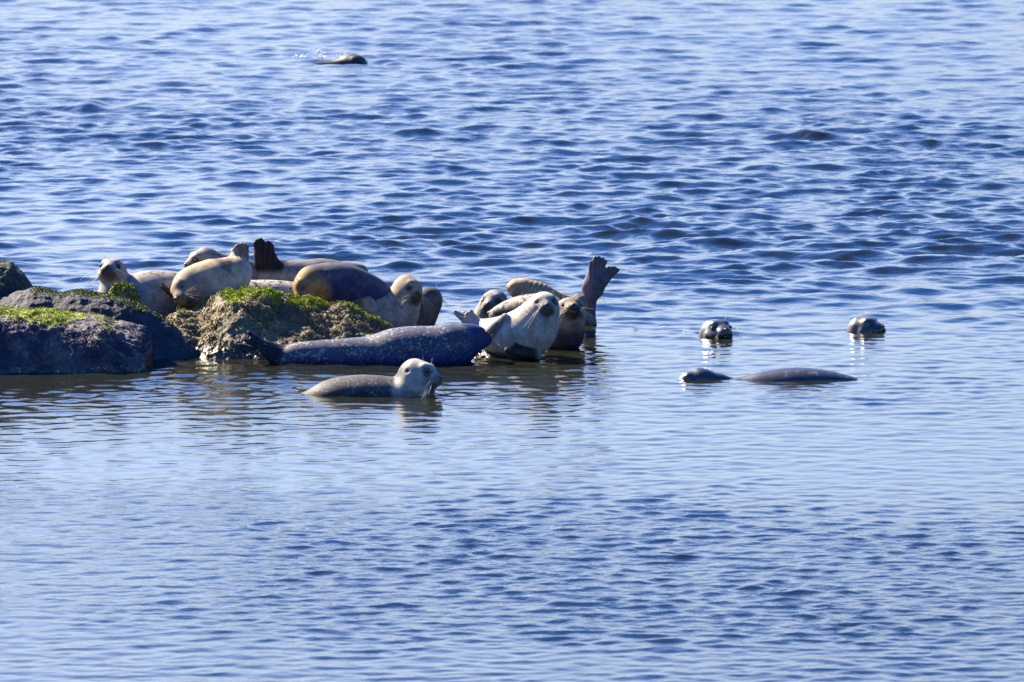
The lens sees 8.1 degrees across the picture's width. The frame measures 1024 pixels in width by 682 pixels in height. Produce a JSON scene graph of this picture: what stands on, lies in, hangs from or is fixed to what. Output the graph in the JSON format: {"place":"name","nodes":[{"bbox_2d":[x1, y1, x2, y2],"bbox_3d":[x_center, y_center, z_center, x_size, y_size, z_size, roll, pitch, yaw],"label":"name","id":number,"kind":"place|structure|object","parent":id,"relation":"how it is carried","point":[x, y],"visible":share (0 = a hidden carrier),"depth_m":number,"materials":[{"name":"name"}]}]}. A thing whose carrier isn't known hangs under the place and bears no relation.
{"place":"outdoors","nodes":[
{"label":"outdoors","id":0,"kind":"place"},
{"bbox_2d":[0,0,1023,681],"bbox_3d":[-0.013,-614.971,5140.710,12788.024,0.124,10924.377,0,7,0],"label":"water","id":1,"kind":"structure","parent":0,"point":[776,184],"depth_m":51.95,"materials":[{"name":"blue liquid"}]},
{"bbox_2d":[0,259,32,296],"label":"boulder","id":2,"kind":"object","parent":1,"relation":"in","point":[13,278],"visible":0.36,"depth_m":52.71,"materials":[{"name":"grey stone"}]},
{"bbox_2d":[0,306,154,373],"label":"front rock","id":3,"kind":"object","parent":1,"relation":"in","point":[46,339],"visible":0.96,"depth_m":51.59,"materials":[{"name":"grey stone"}]},
{"bbox_2d":[0,286,199,359],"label":"sloping rock","id":4,"kind":"object","parent":1,"relation":"in","point":[170,341],"visible":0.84,"depth_m":52.38,"materials":[{"name":"grey stone"}]},
{"bbox_2d":[106,281,140,303],"bbox_3d":[-2.836,-0.077,52.999,0.298,0.732,0.343,0,7,0],"label":"seaweed","id":5,"kind":"object","parent":4,"relation":"on","point":[124,289],"visible":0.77,"depth_m":52.91,"materials":[{"name":"green plant"}]},
{"bbox_2d":[164,285,394,359],"bbox_3d":[-1.603,-0.031,52.718,1.973,0.713,1.336,0,7,0],"label":"hump rock","id":6,"kind":"object","parent":1,"relation":"in","point":[219,324],"visible":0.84,"depth_m":52.60,"materials":[{"name":"stone"}]},
{"bbox_2d":[164,242,251,308],"bbox_3d":[-2.206,-0.427,53.194,0.692,0.557,0.391,-7,10,-43],"label":"harbour seal","id":7,"kind":"object","parent":6,"relation":"on","point":[193,285],"visible":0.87,"depth_m":53.05,"materials":[{"name":"beige"}]},
{"bbox_2d":[295,49,346,59],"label":"splash","id":8,"kind":"object","parent":1,"relation":"on","point":[320,55],"visible":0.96,"depth_m":78.73,"materials":[{"name":"white liquid"}]},
{"bbox_2d":[312,54,367,64],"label":"harbour seal","id":9,"kind":"object","parent":1,"relation":"on","point":[352,59],"visible":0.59,"depth_m":77.99,"materials":[{"name":"black"}]},
{"bbox_2d":[238,320,500,364],"bbox_3d":[-1.013,0.064,52.080,1.889,0.437,0.409,-1,7,-5],"label":"harbour seal","id":10,"kind":"object","parent":1,"relation":"on","point":[459,343],"visible":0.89,"depth_m":51.97,"materials":[{"name":"black"}]},
{"bbox_2d":[302,354,448,397],"bbox_3d":[-1.021,0.344,50.326,1.149,0.553,0.448,2,7,13],"label":"harbour seal","id":11,"kind":"object","parent":1,"relation":"in","point":[414,377],"visible":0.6,"depth_m":50.17,"materials":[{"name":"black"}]},
{"bbox_2d":[473,288,507,318],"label":"harbour seal","id":12,"kind":"object","parent":1,"relation":"on","point":[490,300],"visible":0.36,"depth_m":53.58,"materials":[{"name":"black"}]},
{"bbox_2d":[474,349,506,357],"bbox_3d":[-0.034,0.177,52.632,0.849,0.317,0.876,0,7,0],"label":"ledge","id":13,"kind":"object","parent":1,"relation":"in","point":[483,353],"visible":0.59,"depth_m":52.37,"materials":[{"name":"beige stone"}]},
{"bbox_2d":[453,291,570,359],"bbox_3d":[0.021,-0.126,52.416,0.475,0.527,0.825,-6,9,-42],"label":"harbour seal","id":14,"kind":"object","parent":13,"relation":"on","point":[528,328],"visible":1,"depth_m":52.23,"materials":[{"name":"beige"}]},
{"bbox_2d":[487,293,599,348],"bbox_3d":[0.251,-0.143,53.017,0.379,0.455,0.963,-6,9,-39],"label":"harbour seal","id":15,"kind":"object","parent":13,"relation":"on","point":[571,332],"visible":0.51,"depth_m":52.82,"materials":[{"name":"black"}]},
{"bbox_2d":[506,278,586,308],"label":"harbour seal","id":16,"kind":"object","parent":1,"relation":"on","point":[518,287],"visible":0.41,"depth_m":53.73,"materials":[{"name":"beige"}]},
{"bbox_2d":[582,256,619,324],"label":"harbour seal","id":17,"kind":"object","parent":1,"relation":"in","point":[599,276],"visible":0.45,"depth_m":54.26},
{"bbox_2d":[698,315,740,338],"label":"harbour seal","id":18,"kind":"object","parent":1,"relation":"in","point":[711,328],"visible":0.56,"depth_m":53.52,"materials":[{"name":"black"}]},
{"bbox_2d":[679,367,857,380],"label":"harbour seal","id":19,"kind":"object","parent":1,"relation":"in","point":[796,374],"visible":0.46,"depth_m":51.08,"materials":[{"name":"black"}]},
{"bbox_2d":[847,312,885,332],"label":"harbour seal","id":20,"kind":"object","parent":1,"relation":"in","point":[862,324],"visible":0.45,"depth_m":53.89,"materials":[{"name":"black"}]},
{"bbox_3d":[-1.940,-0.007,53.635,2.333,0.440,1.230,0,7,0],"label":"back shelf","id":21,"kind":"object","parent":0,"visible":0},
{"bbox_2d":[86,255,193,316],"bbox_3d":[-2.642,-0.361,53.350,1.096,0.617,0.489,-2,7,-17],"label":"harbour seal","id":22,"kind":"object","parent":21,"relation":"on","point":[154,294],"visible":0.44,"depth_m":53.19,"materials":[{"name":"beige"}]},
{"bbox_2d":[184,247,258,279],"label":"harbour seal","id":23,"kind":"object","parent":21,"relation":"on","point":[201,254],"visible":0.32,"depth_m":53.87,"materials":[{"name":"beige"}]},
{"bbox_2d":[249,280,293,293],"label":"harbour seal","id":24,"kind":"object","parent":21,"relation":"on","point":[281,286],"visible":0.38,"depth_m":53.51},
{"bbox_2d":[253,238,367,281],"bbox_3d":[-1.494,-0.542,54.154,0.918,0.484,0.311,-2,7,-18],"label":"harbour seal","id":25,"kind":"object","parent":21,"relation":"on","point":[268,264],"visible":0.47,"depth_m":54.00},
{"bbox_2d":[291,262,389,302],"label":"harbour seal","id":26,"kind":"object","parent":21,"relation":"on","point":[332,281],"visible":0.91,"depth_m":53.29,"materials":[{"name":"black"}]},
{"bbox_2d":[345,273,434,327],"bbox_3d":[-1.085,-0.230,53.504,1.049,0.570,0.494,0,7,0],"label":"harbour seal","id":27,"kind":"object","parent":21,"relation":"on","point":[398,305],"visible":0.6,"depth_m":53.36,"materials":[{"name":"beige"}]},
{"bbox_2d":[416,282,450,325],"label":"harbour seal","id":28,"kind":"object","parent":21,"relation":"on","point":[433,295],"visible":0.33,"depth_m":54.02,"materials":[{"name":"black"}]}
]}

